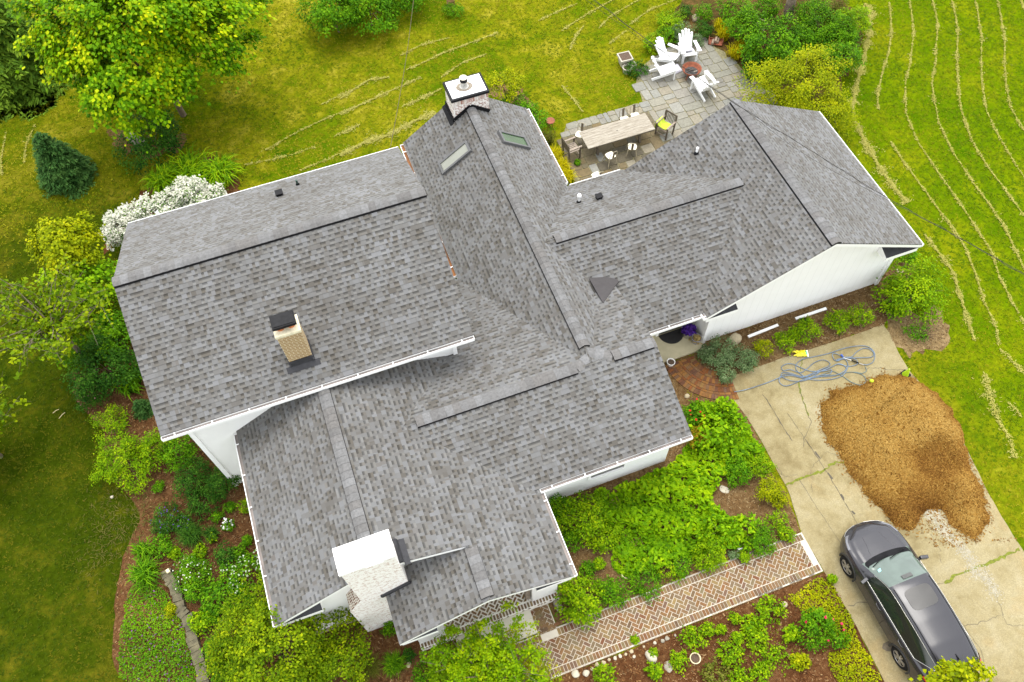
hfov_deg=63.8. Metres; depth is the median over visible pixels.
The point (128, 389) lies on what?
fern
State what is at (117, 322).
lilac shrub
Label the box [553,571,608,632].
hydrangea shrub
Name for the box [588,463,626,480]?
window
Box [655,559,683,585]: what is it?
shrub
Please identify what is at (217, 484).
boxwood shrub
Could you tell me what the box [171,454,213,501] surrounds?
boxwood shrub
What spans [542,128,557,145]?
dry grass clump
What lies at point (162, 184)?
daylily clump
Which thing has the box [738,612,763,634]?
perennial
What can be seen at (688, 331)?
flower pot
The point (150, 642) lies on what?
ground cover
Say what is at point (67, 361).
lilac shrub
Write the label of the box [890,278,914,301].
shrub
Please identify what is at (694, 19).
boulder
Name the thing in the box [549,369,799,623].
garden bed
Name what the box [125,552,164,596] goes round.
daylily clump
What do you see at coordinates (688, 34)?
adirondack chair
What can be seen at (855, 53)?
shrub
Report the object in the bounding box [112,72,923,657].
house
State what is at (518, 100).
perennial
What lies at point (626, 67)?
flower pot
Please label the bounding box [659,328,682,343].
doormat
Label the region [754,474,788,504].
euonymus
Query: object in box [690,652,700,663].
flower pot
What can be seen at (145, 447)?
spirea shrub
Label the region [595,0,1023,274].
overhead wire
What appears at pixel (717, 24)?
golden conifer
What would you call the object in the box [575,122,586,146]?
metal chair
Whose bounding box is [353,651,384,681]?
dry grass clump
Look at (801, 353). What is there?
plastic bag
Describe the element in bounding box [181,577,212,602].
green mound
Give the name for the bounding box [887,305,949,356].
bare soil
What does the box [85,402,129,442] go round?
yellow shrub
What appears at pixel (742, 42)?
golden conifer
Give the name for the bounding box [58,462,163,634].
dry grass
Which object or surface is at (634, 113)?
metal chair
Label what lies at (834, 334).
mulch litter
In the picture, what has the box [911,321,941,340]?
bare shrub
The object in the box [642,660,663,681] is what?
perennial
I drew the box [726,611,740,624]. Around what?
perennial
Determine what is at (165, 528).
catmint
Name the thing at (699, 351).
shrub
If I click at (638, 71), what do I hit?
shrub
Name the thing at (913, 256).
shrub
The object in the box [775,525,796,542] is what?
shrub
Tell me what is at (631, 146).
metal chair
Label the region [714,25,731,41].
golden conifer
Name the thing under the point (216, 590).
leafy plant
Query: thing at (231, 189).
garden bed
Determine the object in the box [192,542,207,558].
shrub
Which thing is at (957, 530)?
scattered mulch
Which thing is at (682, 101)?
flagstone patio
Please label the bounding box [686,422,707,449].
rusty shrub
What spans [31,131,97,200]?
spruce tree
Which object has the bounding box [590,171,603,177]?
metal chair
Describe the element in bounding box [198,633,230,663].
vine mound
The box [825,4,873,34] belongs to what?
shrub
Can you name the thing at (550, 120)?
plant stand
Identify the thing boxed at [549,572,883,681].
garden bed
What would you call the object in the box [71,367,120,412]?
heather shrub
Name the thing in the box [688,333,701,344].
flower pot
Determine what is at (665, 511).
broadleaf bed
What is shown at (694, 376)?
curved brick path
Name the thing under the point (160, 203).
flowering bush
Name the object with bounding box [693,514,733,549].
leafy plant
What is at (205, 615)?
leafy plant
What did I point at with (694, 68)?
fire bowl
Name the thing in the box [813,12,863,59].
shrub
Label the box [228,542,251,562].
shrub
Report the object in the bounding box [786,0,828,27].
shrub
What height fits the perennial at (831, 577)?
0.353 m
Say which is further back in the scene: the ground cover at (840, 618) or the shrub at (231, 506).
the shrub at (231, 506)
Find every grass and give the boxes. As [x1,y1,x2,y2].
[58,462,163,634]
[381,648,408,680]
[550,144,566,159]
[555,156,570,170]
[562,167,580,183]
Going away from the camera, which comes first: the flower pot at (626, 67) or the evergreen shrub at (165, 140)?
the evergreen shrub at (165, 140)
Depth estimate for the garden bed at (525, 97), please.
36.23 m
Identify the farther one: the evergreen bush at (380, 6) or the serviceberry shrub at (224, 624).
the evergreen bush at (380, 6)
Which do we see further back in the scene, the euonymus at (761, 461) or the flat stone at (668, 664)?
the euonymus at (761, 461)
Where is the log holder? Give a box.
[708,35,723,45]
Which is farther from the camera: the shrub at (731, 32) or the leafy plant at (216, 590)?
the shrub at (731, 32)
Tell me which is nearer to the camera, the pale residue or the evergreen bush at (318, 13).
the pale residue
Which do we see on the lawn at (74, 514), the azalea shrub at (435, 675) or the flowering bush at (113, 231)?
the flowering bush at (113, 231)
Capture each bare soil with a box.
[107,129,187,160]
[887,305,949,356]
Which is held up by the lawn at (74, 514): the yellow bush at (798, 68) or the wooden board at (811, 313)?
the yellow bush at (798, 68)
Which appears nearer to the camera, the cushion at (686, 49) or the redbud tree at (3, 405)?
the redbud tree at (3, 405)
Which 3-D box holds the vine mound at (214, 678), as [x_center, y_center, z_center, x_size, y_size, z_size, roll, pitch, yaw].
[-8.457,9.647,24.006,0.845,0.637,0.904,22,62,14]
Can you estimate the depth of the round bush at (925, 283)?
29.11 m
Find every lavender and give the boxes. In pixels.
[671,21,696,44]
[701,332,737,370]
[714,363,736,383]
[727,343,759,373]
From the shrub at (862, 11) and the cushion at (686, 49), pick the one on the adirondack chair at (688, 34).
the cushion at (686, 49)
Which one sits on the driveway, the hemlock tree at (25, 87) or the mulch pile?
the mulch pile
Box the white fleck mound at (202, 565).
[170,550,214,596]
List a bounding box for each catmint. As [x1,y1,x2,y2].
[146,501,185,535]
[169,511,191,534]
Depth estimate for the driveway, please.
26.13 m
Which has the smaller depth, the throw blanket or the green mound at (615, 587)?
the green mound at (615, 587)
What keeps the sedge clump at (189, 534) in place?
on the garden bed at (191, 607)
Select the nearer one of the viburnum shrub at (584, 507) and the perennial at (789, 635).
the perennial at (789, 635)
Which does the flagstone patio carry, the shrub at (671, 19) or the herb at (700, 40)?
the herb at (700, 40)
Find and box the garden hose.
[734,345,874,391]
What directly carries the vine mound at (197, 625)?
on the garden bed at (191, 607)
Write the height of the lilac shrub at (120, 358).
2.247 m
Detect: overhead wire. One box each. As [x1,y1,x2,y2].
[390,0,413,146]
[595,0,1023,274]
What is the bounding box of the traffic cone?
[900,368,910,376]
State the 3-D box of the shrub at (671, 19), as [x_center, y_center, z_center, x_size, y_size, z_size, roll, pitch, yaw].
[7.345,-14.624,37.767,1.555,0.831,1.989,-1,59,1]
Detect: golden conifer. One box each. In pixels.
[713,17,726,30]
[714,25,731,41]
[725,42,742,59]
[733,36,745,48]
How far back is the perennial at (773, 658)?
23.87 m
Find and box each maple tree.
[4,0,281,153]
[908,655,996,681]
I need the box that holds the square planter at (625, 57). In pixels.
[617,51,633,67]
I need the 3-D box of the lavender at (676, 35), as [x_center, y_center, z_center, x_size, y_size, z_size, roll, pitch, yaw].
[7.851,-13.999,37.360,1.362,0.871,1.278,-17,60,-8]
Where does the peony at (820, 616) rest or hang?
on the garden bed at (747, 609)
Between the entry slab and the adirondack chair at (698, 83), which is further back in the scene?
the adirondack chair at (698, 83)
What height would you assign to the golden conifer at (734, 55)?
0.536 m
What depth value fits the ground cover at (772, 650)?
24.13 m
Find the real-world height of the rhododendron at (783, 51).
2.385 m
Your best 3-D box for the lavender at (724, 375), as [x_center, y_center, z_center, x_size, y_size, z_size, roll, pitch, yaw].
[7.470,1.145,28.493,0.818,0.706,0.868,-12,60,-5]
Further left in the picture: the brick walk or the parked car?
the brick walk
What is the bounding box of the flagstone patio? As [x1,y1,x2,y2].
[557,36,787,181]
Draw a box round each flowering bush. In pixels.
[100,202,145,250]
[128,183,197,221]
[169,174,227,207]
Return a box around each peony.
[793,606,840,653]
[825,626,851,649]
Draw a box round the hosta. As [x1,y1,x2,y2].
[206,532,218,543]
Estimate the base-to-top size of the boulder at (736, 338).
0.320 m
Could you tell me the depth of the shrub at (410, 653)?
24.20 m
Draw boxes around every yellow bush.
[731,43,861,142]
[755,71,814,105]
[811,87,859,132]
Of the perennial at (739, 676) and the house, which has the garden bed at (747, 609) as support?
the perennial at (739, 676)
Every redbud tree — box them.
[0,250,114,379]
[0,371,30,458]
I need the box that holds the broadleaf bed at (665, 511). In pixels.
[592,396,764,579]
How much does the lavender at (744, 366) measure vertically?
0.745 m
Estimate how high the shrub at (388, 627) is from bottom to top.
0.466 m
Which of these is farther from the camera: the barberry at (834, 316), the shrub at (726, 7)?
the shrub at (726, 7)
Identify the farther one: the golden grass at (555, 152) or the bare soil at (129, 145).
the bare soil at (129, 145)
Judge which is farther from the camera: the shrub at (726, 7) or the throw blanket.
the shrub at (726, 7)
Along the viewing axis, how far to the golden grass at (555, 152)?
34.02 m
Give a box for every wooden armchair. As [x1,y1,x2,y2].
[561,136,581,161]
[655,109,677,139]
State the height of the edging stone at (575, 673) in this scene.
0.165 m
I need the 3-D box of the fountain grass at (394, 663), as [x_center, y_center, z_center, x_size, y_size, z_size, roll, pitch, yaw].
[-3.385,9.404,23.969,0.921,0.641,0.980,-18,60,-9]
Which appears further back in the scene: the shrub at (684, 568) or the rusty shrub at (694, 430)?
the rusty shrub at (694, 430)
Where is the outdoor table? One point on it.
(615, 131)
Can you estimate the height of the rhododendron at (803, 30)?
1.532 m
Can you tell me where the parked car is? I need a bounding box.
[839,520,980,681]
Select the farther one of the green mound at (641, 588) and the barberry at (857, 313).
the barberry at (857, 313)
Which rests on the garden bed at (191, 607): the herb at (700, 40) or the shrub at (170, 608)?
the shrub at (170, 608)
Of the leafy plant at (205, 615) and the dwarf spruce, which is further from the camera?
the dwarf spruce
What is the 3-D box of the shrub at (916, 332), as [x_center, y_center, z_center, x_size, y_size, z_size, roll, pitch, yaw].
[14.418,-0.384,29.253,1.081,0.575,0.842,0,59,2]
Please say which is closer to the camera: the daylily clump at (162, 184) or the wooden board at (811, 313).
the wooden board at (811, 313)
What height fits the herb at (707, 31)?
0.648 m
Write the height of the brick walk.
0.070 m
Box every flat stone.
[664,661,672,670]
[719,485,728,492]
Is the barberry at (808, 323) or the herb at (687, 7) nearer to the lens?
the barberry at (808, 323)
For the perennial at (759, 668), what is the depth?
23.64 m
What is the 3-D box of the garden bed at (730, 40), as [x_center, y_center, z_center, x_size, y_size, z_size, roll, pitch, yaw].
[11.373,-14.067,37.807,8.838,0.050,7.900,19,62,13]
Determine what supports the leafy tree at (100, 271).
on the lawn at (74, 514)
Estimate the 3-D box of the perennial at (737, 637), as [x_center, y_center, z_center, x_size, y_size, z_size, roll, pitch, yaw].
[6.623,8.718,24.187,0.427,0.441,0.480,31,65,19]
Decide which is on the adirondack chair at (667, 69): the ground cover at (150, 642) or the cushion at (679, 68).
the cushion at (679, 68)
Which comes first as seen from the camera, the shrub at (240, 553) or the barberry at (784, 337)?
the shrub at (240, 553)
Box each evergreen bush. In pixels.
[291,0,375,41]
[331,0,402,39]
[377,0,424,16]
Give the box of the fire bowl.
[682,62,701,79]
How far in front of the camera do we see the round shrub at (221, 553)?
25.56 m
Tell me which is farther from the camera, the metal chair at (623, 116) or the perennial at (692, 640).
the metal chair at (623, 116)
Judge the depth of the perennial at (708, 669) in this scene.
23.59 m
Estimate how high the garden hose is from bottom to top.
0.095 m
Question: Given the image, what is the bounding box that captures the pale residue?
[924,509,1004,604]
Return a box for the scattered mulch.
[815,368,1016,547]
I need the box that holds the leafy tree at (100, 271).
[34,250,118,323]
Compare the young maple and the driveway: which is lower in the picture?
the driveway
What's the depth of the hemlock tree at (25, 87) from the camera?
36.12 m
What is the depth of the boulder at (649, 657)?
24.01 m
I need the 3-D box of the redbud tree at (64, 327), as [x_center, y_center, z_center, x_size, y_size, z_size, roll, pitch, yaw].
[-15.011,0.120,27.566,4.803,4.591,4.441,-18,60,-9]
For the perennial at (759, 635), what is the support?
on the garden bed at (747, 609)
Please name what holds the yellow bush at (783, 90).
on the garden bed at (730, 40)
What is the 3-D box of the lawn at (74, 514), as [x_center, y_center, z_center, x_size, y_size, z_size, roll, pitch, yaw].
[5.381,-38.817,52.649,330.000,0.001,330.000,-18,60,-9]
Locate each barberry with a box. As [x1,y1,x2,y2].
[751,339,775,358]
[771,330,795,355]
[787,325,803,340]
[791,316,823,344]
[822,308,852,334]
[844,302,875,326]
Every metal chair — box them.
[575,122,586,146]
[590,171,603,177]
[602,151,617,168]
[619,108,628,119]
[625,143,636,158]
[629,104,638,116]
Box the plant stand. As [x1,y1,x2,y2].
[546,117,554,131]
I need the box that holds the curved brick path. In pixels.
[665,356,738,399]
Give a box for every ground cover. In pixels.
[116,584,195,681]
[707,612,810,680]
[784,577,881,681]
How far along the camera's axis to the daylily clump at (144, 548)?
25.89 m
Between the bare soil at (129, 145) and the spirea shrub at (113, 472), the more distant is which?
the bare soil at (129, 145)
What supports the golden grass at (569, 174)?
on the lawn at (74, 514)
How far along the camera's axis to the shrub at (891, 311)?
29.79 m
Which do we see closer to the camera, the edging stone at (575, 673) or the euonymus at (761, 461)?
the edging stone at (575, 673)
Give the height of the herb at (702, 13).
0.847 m
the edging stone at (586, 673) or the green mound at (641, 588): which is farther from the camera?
the green mound at (641, 588)
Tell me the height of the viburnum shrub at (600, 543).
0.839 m
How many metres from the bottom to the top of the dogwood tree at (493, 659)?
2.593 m
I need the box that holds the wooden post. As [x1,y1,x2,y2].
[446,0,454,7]
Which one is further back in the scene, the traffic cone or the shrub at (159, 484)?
the traffic cone
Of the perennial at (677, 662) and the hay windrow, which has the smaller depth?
the perennial at (677, 662)
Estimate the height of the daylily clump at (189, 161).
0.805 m
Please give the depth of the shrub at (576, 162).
33.91 m
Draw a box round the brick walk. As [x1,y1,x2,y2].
[515,532,822,681]
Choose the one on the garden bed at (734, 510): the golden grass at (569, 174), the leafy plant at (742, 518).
the leafy plant at (742, 518)
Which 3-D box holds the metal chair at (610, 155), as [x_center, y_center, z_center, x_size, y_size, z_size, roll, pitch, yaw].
[4.028,-7.576,33.619,0.486,0.882,0.497,-27,62,-14]
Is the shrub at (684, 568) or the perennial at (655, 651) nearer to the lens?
the perennial at (655, 651)
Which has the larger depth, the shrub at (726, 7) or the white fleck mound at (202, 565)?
the shrub at (726, 7)
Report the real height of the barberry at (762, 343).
0.697 m
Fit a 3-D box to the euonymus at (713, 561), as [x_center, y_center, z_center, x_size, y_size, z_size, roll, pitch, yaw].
[6.061,6.604,25.227,1.263,0.834,1.122,-36,65,-18]
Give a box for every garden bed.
[70,346,456,681]
[103,157,240,255]
[489,77,543,134]
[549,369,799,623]
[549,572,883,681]
[662,0,862,111]
[664,352,734,401]
[696,262,914,374]
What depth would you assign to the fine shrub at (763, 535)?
25.36 m
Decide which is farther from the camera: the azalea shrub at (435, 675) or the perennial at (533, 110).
the perennial at (533, 110)
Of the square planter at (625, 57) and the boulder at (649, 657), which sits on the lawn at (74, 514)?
the square planter at (625, 57)
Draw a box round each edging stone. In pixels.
[571,670,579,677]
[583,670,589,676]
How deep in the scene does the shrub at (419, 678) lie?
23.81 m
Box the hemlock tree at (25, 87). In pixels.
[0,0,82,123]
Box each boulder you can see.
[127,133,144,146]
[553,599,562,612]
[645,650,656,663]
[692,14,698,21]
[729,333,741,344]
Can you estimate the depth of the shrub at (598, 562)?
25.32 m
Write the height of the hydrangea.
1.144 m
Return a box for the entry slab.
[652,327,704,362]
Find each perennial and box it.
[501,90,530,107]
[520,100,541,117]
[532,109,555,133]
[591,662,617,681]
[630,634,639,644]
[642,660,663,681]
[648,647,659,657]
[668,648,690,676]
[676,625,709,652]
[697,656,731,681]
[699,621,716,638]
[715,623,727,634]
[715,638,745,669]
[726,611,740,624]
[726,662,755,681]
[730,631,744,646]
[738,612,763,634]
[742,624,770,655]
[747,661,772,681]
[752,593,788,625]
[757,642,793,673]
[781,622,803,643]
[789,652,811,671]
[827,573,838,583]
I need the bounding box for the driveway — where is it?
[731,325,1023,681]
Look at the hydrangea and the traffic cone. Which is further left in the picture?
the hydrangea
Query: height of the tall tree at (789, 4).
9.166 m
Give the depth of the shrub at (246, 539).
26.11 m
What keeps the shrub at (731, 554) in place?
on the garden bed at (734, 510)
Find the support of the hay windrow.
on the lawn at (74, 514)
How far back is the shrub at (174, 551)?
25.90 m
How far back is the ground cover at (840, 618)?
24.24 m
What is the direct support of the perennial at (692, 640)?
on the garden bed at (747, 609)
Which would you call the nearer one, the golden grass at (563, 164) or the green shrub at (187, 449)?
the green shrub at (187, 449)
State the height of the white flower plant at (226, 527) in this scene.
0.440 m
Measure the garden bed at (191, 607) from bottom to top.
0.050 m
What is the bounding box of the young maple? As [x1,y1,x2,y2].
[24,209,110,286]
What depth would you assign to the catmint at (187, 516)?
26.24 m
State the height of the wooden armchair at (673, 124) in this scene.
0.958 m
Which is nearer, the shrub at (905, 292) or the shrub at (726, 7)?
the shrub at (905, 292)
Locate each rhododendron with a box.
[733,10,808,74]
[740,53,776,81]
[782,22,817,53]
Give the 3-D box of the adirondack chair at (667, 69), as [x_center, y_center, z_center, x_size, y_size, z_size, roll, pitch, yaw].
[6.634,-12.056,36.097,1.156,1.038,0.920,-6,59,-1]
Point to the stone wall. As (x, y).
(183, 612)
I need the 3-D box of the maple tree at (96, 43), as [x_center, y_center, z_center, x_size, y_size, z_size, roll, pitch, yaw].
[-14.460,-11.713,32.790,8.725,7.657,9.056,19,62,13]
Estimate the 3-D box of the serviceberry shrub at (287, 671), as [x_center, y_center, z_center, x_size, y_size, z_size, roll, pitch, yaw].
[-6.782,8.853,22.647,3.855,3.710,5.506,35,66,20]
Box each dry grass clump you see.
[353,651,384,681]
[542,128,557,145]
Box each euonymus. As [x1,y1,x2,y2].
[688,533,728,575]
[745,453,777,477]
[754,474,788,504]
[771,493,788,509]
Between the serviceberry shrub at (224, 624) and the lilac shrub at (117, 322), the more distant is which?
the lilac shrub at (117, 322)
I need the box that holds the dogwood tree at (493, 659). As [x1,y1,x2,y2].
[419,600,551,681]
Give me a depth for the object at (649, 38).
37.06 m
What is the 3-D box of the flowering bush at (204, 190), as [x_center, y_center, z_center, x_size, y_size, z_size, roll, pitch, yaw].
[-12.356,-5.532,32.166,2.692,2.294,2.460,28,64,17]
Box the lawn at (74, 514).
[0,0,1023,681]
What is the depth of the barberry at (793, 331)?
29.20 m
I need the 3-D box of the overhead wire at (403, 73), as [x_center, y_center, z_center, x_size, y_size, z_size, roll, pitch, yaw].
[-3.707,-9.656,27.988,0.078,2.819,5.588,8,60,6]
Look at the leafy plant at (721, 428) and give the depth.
27.04 m
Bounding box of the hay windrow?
[0,0,1023,457]
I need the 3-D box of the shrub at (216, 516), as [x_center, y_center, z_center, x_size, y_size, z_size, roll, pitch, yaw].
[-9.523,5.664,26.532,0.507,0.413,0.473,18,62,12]
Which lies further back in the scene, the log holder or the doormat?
the log holder
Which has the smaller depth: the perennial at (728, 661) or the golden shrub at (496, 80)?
the perennial at (728, 661)
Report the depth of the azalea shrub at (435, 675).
23.16 m
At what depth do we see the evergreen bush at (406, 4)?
38.23 m
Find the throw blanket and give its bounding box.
[654,116,670,129]
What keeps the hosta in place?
on the garden bed at (191, 607)
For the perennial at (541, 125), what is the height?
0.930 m
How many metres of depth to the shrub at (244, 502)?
26.51 m
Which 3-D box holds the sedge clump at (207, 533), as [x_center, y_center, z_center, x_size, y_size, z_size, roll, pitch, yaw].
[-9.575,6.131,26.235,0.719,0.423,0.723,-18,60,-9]
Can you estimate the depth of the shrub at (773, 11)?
37.44 m
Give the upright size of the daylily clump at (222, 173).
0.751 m
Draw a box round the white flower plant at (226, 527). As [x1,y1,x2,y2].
[220,517,237,531]
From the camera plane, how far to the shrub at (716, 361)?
28.70 m
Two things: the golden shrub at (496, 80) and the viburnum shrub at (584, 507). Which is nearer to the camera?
the viburnum shrub at (584, 507)
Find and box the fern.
[108,365,143,400]
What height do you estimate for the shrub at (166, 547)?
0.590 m
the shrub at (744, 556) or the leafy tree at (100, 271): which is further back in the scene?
the leafy tree at (100, 271)
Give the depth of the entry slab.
29.36 m
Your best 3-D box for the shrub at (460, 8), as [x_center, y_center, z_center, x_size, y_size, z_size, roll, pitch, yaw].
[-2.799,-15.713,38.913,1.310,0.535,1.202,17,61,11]
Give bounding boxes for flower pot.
[622,63,631,73]
[667,358,674,366]
[681,323,696,338]
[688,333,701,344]
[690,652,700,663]
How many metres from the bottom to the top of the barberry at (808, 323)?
0.719 m
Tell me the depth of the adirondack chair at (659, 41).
36.55 m
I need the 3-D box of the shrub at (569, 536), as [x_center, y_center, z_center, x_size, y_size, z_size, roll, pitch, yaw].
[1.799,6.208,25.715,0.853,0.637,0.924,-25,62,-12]
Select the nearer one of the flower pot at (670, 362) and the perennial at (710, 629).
the perennial at (710, 629)
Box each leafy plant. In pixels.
[192,574,237,616]
[198,602,223,633]
[225,588,261,615]
[688,401,746,453]
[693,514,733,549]
[725,511,760,552]
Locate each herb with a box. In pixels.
[654,26,678,46]
[680,2,692,17]
[689,33,704,46]
[692,1,713,21]
[693,20,713,38]
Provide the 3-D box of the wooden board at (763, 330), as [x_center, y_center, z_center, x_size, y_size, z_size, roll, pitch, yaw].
[9.066,-0.366,29.693,1.240,0.045,0.100,-21,61,-10]
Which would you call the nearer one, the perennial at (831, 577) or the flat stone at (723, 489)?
the perennial at (831, 577)
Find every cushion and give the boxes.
[672,64,682,73]
[684,47,693,51]
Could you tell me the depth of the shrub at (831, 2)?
37.25 m
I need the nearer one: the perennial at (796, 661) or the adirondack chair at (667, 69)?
the perennial at (796, 661)
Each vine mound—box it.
[186,608,215,638]
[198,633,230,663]
[207,661,230,681]
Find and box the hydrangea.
[215,549,263,595]
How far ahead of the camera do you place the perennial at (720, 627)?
24.28 m
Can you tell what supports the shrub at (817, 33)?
on the garden bed at (730, 40)
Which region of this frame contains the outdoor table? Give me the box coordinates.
[579,113,654,154]
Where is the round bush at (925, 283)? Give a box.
[870,252,953,327]
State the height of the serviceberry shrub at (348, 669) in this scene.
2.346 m
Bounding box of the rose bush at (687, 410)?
[681,398,706,425]
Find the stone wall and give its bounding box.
[161,568,210,681]
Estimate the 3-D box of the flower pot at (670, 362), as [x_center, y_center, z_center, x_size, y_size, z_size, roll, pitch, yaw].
[5.598,0.785,29.035,0.300,0.240,0.300,-18,60,-9]
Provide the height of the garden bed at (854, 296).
0.050 m
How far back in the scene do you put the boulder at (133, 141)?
35.01 m
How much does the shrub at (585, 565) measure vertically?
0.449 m
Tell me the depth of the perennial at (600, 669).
23.64 m
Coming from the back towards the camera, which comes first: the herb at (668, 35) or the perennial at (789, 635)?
the herb at (668, 35)
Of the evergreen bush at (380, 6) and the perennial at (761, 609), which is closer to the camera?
the perennial at (761, 609)
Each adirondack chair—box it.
[649,56,678,80]
[652,36,681,62]
[677,28,701,63]
[689,70,718,101]
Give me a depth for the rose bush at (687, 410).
27.49 m
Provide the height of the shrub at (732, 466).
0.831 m
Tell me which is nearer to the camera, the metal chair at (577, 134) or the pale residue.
the pale residue
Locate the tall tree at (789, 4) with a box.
[783,0,795,20]
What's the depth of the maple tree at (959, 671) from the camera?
20.64 m
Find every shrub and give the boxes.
[47,329,91,370]
[59,328,140,400]
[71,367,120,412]
[80,304,135,378]
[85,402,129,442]
[86,428,160,498]
[110,107,187,175]
[132,427,181,478]
[150,533,173,559]
[151,479,164,492]
[155,434,199,472]
[164,601,177,617]
[167,545,180,560]
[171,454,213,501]
[184,488,223,523]
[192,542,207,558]
[192,567,362,681]
[202,467,242,501]
[202,576,287,678]
[208,509,224,523]
[211,537,241,568]
[220,500,236,512]
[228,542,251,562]
[236,498,249,513]
[241,533,253,547]
[305,620,373,681]
[379,620,395,638]
[402,647,416,663]
[411,661,430,681]
[423,634,469,681]
[441,0,463,17]
[484,66,525,102]
[497,620,561,681]
[549,492,576,525]
[550,490,609,552]
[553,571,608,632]
[561,527,581,552]
[573,158,580,164]
[579,559,595,577]
[583,522,624,559]
[592,556,606,570]
[622,58,649,80]
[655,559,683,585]
[670,552,692,578]
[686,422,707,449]
[697,344,714,362]
[713,0,752,27]
[722,449,755,491]
[723,2,768,41]
[726,549,739,559]
[737,550,751,565]
[743,519,778,558]
[751,0,784,21]
[763,509,788,531]
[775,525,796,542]
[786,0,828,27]
[794,0,846,49]
[804,0,848,22]
[809,41,870,80]
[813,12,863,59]
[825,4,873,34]
[883,301,900,318]
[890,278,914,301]
[898,251,918,267]
[901,322,933,343]
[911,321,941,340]
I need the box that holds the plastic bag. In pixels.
[792,350,808,356]
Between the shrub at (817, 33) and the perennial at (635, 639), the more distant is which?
the shrub at (817, 33)
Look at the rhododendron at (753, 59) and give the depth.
35.69 m
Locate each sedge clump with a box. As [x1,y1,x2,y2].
[173,517,207,549]
[201,524,220,542]
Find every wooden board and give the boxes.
[748,324,778,337]
[795,307,826,319]
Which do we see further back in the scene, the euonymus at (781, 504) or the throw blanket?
the throw blanket
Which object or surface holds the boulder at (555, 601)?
on the garden bed at (734, 510)
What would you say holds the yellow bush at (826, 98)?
on the lawn at (74, 514)
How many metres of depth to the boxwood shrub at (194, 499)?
26.42 m
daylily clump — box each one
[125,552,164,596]
[129,535,157,561]
[139,158,190,197]
[159,145,217,181]
[194,151,245,187]
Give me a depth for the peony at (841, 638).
23.86 m
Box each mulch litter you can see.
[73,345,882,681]
[553,260,949,620]
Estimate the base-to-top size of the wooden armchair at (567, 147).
0.958 m
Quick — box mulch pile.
[820,374,989,540]
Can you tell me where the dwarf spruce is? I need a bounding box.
[131,399,153,421]
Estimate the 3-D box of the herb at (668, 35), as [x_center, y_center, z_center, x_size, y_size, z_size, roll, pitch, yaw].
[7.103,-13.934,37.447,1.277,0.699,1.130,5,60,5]
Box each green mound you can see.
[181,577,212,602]
[593,574,632,609]
[624,560,663,605]
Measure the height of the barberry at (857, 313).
0.764 m
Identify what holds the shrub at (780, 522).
on the garden bed at (734, 510)
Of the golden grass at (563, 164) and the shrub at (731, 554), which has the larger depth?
the golden grass at (563, 164)
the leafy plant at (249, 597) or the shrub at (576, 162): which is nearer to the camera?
the leafy plant at (249, 597)

